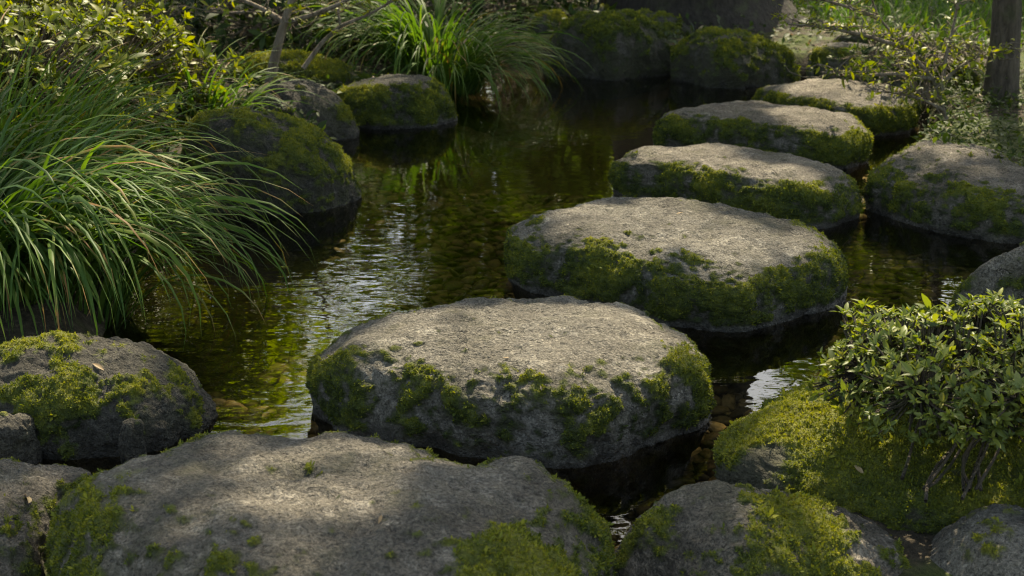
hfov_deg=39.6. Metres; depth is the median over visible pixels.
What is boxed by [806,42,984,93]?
flat stone
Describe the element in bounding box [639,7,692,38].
mossy boulder
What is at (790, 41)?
leaf litter
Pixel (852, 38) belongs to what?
flat stone
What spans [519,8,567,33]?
mossy boulder
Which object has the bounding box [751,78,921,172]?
stepping stone
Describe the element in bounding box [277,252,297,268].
submerged rock
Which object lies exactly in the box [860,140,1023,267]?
mossy boulder
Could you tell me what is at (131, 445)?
shore stone
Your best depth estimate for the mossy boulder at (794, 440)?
2.25 m
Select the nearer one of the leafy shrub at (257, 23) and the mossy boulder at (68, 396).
the mossy boulder at (68, 396)
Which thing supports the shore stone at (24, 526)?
on the ground at (570, 146)
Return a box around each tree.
[169,0,402,83]
[598,0,803,32]
[979,0,1021,104]
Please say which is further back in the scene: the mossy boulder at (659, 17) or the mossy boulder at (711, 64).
the mossy boulder at (659, 17)
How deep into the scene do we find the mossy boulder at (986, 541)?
2.03 m
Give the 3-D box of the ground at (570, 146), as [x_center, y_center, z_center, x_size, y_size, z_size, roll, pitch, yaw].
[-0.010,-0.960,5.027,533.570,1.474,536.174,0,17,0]
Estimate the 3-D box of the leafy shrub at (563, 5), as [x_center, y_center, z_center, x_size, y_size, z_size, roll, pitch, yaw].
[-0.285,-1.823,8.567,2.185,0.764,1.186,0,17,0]
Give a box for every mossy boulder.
[0,329,221,474]
[180,104,362,253]
[225,48,360,89]
[236,75,359,159]
[335,73,457,154]
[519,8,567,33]
[542,8,672,99]
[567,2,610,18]
[615,480,912,575]
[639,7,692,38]
[669,25,800,106]
[711,360,1023,535]
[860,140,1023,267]
[930,503,1023,575]
[948,241,1023,326]
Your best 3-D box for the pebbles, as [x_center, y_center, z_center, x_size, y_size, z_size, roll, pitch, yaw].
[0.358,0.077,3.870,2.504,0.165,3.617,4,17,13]
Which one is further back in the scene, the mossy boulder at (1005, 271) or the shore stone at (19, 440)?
the mossy boulder at (1005, 271)
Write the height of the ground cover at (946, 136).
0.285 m
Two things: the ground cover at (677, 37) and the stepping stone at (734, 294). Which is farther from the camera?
the ground cover at (677, 37)
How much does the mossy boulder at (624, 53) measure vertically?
0.542 m
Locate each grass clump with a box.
[0,8,254,207]
[0,60,315,354]
[151,25,326,126]
[276,0,596,113]
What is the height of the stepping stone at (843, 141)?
0.413 m
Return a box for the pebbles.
[207,174,975,550]
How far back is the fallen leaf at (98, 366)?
2.62 m
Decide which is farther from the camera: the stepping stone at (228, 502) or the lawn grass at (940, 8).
the lawn grass at (940, 8)
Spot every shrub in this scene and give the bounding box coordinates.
[0,0,257,155]
[68,0,462,58]
[300,0,616,32]
[771,0,1023,119]
[803,288,1023,502]
[827,7,1020,104]
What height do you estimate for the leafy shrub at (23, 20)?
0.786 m
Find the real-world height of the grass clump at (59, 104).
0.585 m
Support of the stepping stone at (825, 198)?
on the ground at (570, 146)
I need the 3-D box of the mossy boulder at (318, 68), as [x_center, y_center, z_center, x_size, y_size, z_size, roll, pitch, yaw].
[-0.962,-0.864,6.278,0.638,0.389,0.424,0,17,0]
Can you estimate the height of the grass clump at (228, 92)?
0.379 m
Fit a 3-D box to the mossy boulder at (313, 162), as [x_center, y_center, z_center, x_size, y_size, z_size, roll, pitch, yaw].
[-0.777,-0.321,4.535,0.583,0.518,0.428,0,17,0]
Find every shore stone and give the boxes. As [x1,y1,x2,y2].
[0,411,42,464]
[0,456,91,575]
[118,418,146,463]
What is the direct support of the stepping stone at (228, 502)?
on the ground at (570, 146)
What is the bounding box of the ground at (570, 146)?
[0,0,1023,575]
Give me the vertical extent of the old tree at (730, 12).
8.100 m
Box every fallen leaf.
[92,363,103,369]
[854,465,862,472]
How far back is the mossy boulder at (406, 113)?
5.81 m
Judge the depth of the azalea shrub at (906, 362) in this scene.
2.14 m
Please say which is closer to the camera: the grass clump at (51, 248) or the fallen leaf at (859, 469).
the fallen leaf at (859, 469)
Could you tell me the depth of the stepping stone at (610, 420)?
2.64 m
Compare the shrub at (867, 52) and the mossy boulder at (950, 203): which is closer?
the mossy boulder at (950, 203)
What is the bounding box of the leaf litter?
[2,1,1012,315]
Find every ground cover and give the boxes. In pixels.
[3,4,431,170]
[66,0,1023,51]
[911,64,1023,166]
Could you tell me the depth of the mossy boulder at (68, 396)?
2.60 m
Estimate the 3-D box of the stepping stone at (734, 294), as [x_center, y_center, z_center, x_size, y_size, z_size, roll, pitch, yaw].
[0.429,0.014,3.693,0.864,0.423,0.710,14,21,39]
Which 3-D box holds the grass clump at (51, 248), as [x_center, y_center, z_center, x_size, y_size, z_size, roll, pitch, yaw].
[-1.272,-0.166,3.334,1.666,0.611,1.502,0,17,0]
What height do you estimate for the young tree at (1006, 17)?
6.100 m
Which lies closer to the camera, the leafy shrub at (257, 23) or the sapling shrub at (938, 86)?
the sapling shrub at (938, 86)
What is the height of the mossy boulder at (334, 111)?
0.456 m
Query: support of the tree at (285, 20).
on the ground at (570, 146)
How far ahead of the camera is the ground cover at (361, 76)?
6.39 m
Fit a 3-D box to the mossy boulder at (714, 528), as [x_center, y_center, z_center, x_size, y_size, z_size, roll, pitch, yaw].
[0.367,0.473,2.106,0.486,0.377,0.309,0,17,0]
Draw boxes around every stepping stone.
[43,429,619,575]
[305,293,716,520]
[502,196,849,385]
[607,143,863,248]
[651,100,874,184]
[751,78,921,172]
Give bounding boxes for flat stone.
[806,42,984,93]
[832,29,937,48]
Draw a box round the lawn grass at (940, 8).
[793,0,1023,48]
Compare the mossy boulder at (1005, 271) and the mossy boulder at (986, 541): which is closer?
the mossy boulder at (986, 541)
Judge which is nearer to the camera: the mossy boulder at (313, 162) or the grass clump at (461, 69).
the mossy boulder at (313, 162)

